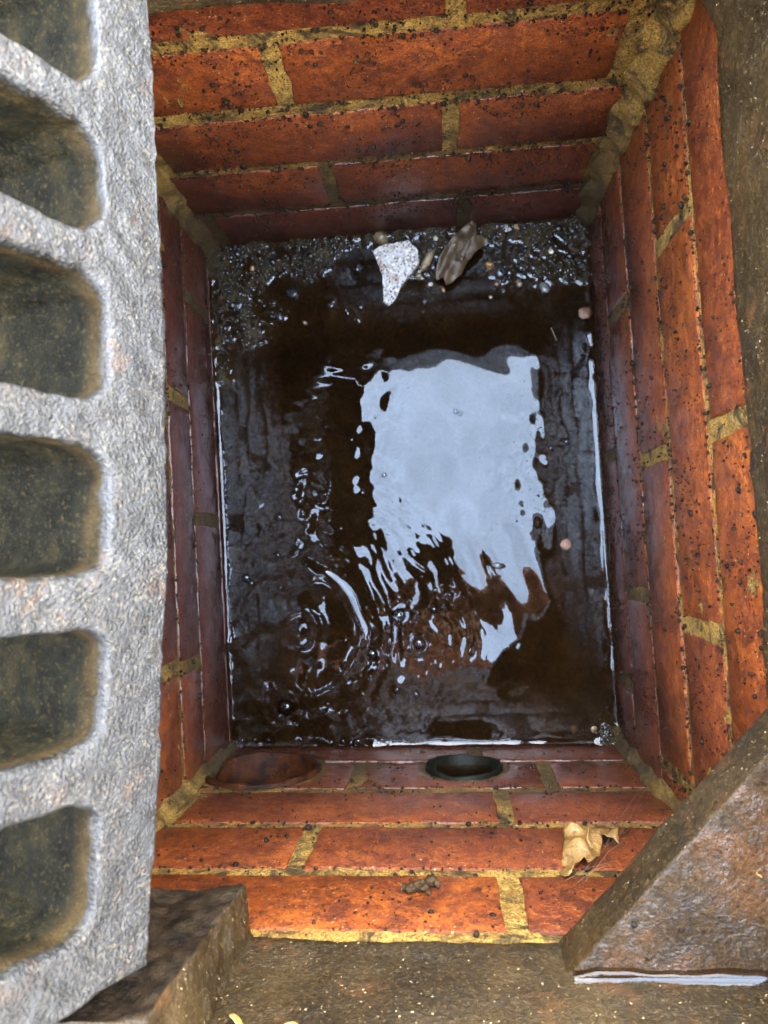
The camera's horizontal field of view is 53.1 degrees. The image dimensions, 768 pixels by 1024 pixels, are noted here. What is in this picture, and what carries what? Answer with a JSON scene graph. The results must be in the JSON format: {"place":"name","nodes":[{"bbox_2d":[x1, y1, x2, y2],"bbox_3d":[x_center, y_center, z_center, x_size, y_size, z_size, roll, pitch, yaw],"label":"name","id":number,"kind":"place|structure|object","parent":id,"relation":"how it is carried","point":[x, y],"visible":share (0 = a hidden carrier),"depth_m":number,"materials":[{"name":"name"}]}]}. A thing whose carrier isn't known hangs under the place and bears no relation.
{"place":"outdoors","nodes":[
{"label":"outdoors","id":0,"kind":"place"},
{"bbox_2d":[224,308,600,734],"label":"floating dirt","id":1,"kind":"structure","parent":0,"point":[567,395],"depth_m":0.72,"materials":[{"name":"brown soil"}]},
{"bbox_2d":[148,0,767,943],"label":"brick pit","id":2,"kind":"object","parent":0,"point":[288,122],"visible":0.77,"depth_m":0.52,"materials":[{"name":"red brick"}]},
{"bbox_2d":[205,751,320,789],"bbox_3d":[-0.100,0.354,0.649,0.110,0.103,0.278,0,87,4],"label":"drain pipe","id":3,"kind":"object","parent":2,"relation":"attached to","point":[259,770],"visible":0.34,"depth_m":0.69,"materials":[{"name":"ceramic"}]},
{"bbox_2d":[55,0,767,1023],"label":"gully frame","id":4,"kind":"object","parent":2,"relation":"on","point":[211,958],"visible":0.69,"depth_m":0.33,"materials":[{"name":"metal"}]},
{"bbox_2d":[0,0,167,1023],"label":"iron grate","id":5,"kind":"object","parent":4,"relation":"on","point":[83,539],"visible":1,"depth_m":0.27,"materials":[{"name":"grey metal"}]},
{"bbox_2d":[229,1013,297,1023],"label":"leaf scrap","id":6,"kind":"object","parent":4,"relation":"on","point":[236,1018],"visible":1,"depth_m":0.31,"materials":[{"name":"yellow plant"}]},
{"bbox_2d":[631,780,763,960],"bbox_3d":[0.142,0.150,0.329,0.073,0.002,0.091,0,87,4],"label":"grit","id":7,"kind":"object","parent":4,"relation":"on","point":[634,924],"visible":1,"depth_m":0.33,"materials":[{"name":"stone"}]},
{"bbox_2d":[205,216,622,746],"bbox_3d":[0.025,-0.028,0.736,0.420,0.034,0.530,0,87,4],"label":"water","id":8,"kind":"structure","parent":2,"relation":"in","point":[339,376],"depth_m":0.74,"materials":[{"name":"black liquid"}]},
{"bbox_2d":[234,302,241,310],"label":"pebble","id":9,"kind":"object","parent":8,"relation":"on","point":[238,306],"visible":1,"depth_m":0.75,"materials":[{"name":"grey stone"}]},
{"bbox_2d":[249,265,254,271],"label":"pebble","id":10,"kind":"object","parent":8,"relation":"on","point":[251,268],"visible":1,"depth_m":0.74,"materials":[{"name":"beige stone"}]},
{"bbox_2d":[275,312,282,321],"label":"pebble","id":11,"kind":"object","parent":8,"relation":"on","point":[279,316],"visible":1,"depth_m":0.74,"materials":[{"name":"grey stone"}]},
{"bbox_2d":[286,288,297,298],"bbox_3d":[-0.089,-0.213,0.747,0.013,0.009,0.011,39,103,14],"label":"pebble","id":12,"kind":"object","parent":8,"relation":"on","point":[291,293],"visible":1,"depth_m":0.74,"materials":[{"name":"grey stone"}]},
{"bbox_2d":[302,320,307,325],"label":"pebble","id":13,"kind":"object","parent":8,"relation":"on","point":[304,322],"visible":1,"depth_m":0.74,"materials":[{"name":"beige stone"}]},
{"bbox_2d":[355,263,363,271],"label":"pebble","id":14,"kind":"object","parent":8,"relation":"on","point":[359,267],"visible":1,"depth_m":0.74,"materials":[{"name":"grey stone"}]},
{"bbox_2d":[373,231,387,244],"bbox_3d":[-0.003,-0.263,0.736,0.015,0.009,0.012,44,95,-4],"label":"pebble","id":15,"kind":"object","parent":8,"relation":"on","point":[380,237],"visible":1,"depth_m":0.73,"materials":[{"name":"beige stone"}]},
{"bbox_2d":[372,240,419,305],"bbox_3d":[0.012,-0.229,0.738,0.046,0.015,0.059,0,101,6],"label":"stone","id":16,"kind":"object","parent":8,"relation":"on","point":[398,263],"visible":1,"depth_m":0.73,"materials":[{"name":"white stone"}]},
{"bbox_2d":[415,272,421,280],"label":"pebble","id":17,"kind":"object","parent":8,"relation":"on","point":[418,275],"visible":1,"depth_m":0.74,"materials":[{"name":"beige stone"}]},
{"bbox_2d":[420,249,434,271],"bbox_3d":[0.042,-0.241,0.732,0.008,0.008,0.024,21,89,5],"label":"bark piece","id":18,"kind":"object","parent":8,"relation":"on","point":[427,261],"visible":1,"depth_m":0.73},
{"bbox_2d":[436,221,486,284],"bbox_3d":[0.075,-0.248,0.722,0.033,0.018,0.076,30,90,5],"label":"crumpled leaf","id":19,"kind":"object","parent":8,"relation":"on","point":[465,244],"visible":0.98,"depth_m":0.72,"materials":[{"name":"brown plant"}]},
{"bbox_2d":[485,261,493,269],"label":"pebble","id":20,"kind":"object","parent":8,"relation":"on","point":[489,265],"visible":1,"depth_m":0.73,"materials":[{"name":"stone"}]},
{"bbox_2d":[493,280,500,287],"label":"pebble","id":21,"kind":"object","parent":8,"relation":"on","point":[496,284],"visible":1,"depth_m":0.73,"materials":[{"name":"brown stone"}]},
{"bbox_2d":[491,563,505,568],"bbox_3d":[0.107,0.050,0.719,0.014,0.003,0.006,6,88,5],"label":"leaf scrap","id":22,"kind":"object","parent":8,"relation":"on","point":[498,565],"visible":1,"depth_m":0.72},
{"bbox_2d":[495,267,504,278],"bbox_3d":[0.110,-0.226,0.727,0.010,0.008,0.011,-7,91,20],"label":"pebble","id":23,"kind":"object","parent":8,"relation":"on","point":[499,272],"visible":1,"depth_m":0.72,"materials":[{"name":"grey stone"}]},
{"bbox_2d":[513,224,519,230],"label":"pebble","id":24,"kind":"object","parent":8,"relation":"on","point":[516,227],"visible":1,"depth_m":0.72,"materials":[{"name":"brown stone"}]},
{"bbox_2d":[516,279,522,287],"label":"pebble","id":25,"kind":"object","parent":8,"relation":"on","point":[519,283],"visible":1,"depth_m":0.73,"materials":[{"name":"beige stone"}]},
{"bbox_2d":[539,282,549,292],"bbox_3d":[0.152,-0.213,0.729,0.009,0.007,0.013,-20,70,4],"label":"pebble","id":26,"kind":"object","parent":8,"relation":"on","point":[544,287],"visible":1,"depth_m":0.73,"materials":[{"name":"grey stone"}]},
{"bbox_2d":[548,248,553,254],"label":"pebble","id":27,"kind":"object","parent":8,"relation":"on","point":[550,251],"visible":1,"depth_m":0.73,"materials":[{"name":"white stone"}]},
{"bbox_2d":[560,539,570,549],"bbox_3d":[0.170,0.030,0.715,0.010,0.002,0.010,-35,85,2],"label":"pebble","id":28,"kind":"object","parent":8,"relation":"on","point":[565,544],"visible":1,"depth_m":0.71,"materials":[{"name":"beige stone"}]},
{"bbox_2d":[570,725,576,733],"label":"pebble","id":29,"kind":"object","parent":8,"relation":"on","point":[573,729],"visible":1,"depth_m":0.71,"materials":[{"name":"brown stone"}]},
{"bbox_2d":[578,307,591,318],"bbox_3d":[0.190,-0.188,0.723,0.013,0.003,0.012,0,87,4],"label":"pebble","id":30,"kind":"object","parent":8,"relation":"on","point":[584,312],"visible":1,"depth_m":0.72,"materials":[{"name":"beige stone"}]},
{"bbox_2d":[590,726,597,732],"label":"pebble","id":31,"kind":"object","parent":8,"relation":"on","point":[593,729],"visible":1,"depth_m":0.71,"materials":[{"name":"beige stone"}]},
{"bbox_2d":[219,219,612,741],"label":"gravel","id":32,"kind":"structure","parent":2,"relation":"in","point":[310,255],"depth_m":0.74,"materials":[{"name":"grey gravel"}]},
{"bbox_2d":[400,874,440,895],"bbox_3d":[0.020,0.204,0.418,0.022,0.016,0.007,0,87,4],"label":"mud clod","id":33,"kind":"object","parent":2,"relation":"attached to","point":[423,884],"visible":1,"depth_m":0.42,"materials":[{"name":"brown soil"}]},
{"bbox_2d":[425,754,502,780],"bbox_3d":[0.071,0.349,0.641,0.066,0.066,0.275,-2,87,4],"label":"drain pipe","id":34,"kind":"object","parent":2,"relation":"attached to","point":[459,767],"visible":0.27,"depth_m":0.67,"materials":[{"name":"plastic"}]},
{"bbox_2d":[559,821,618,875],"bbox_3d":[0.122,0.195,0.463,0.042,0.078,0.021,-2,87,4],"label":"maple leaf","id":35,"kind":"object","parent":2,"relation":"attached to","point":[580,843],"visible":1,"depth_m":0.45,"materials":[{"name":"beige plant"}]},
{"bbox_2d":[567,771,657,884],"bbox_3d":[0.157,0.195,0.508,0.105,0.188,0.011,-9,87,4],"label":"cobweb","id":36,"kind":"object","parent":2,"relation":"attached to","point":[606,846],"visible":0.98,"depth_m":0.44}
]}

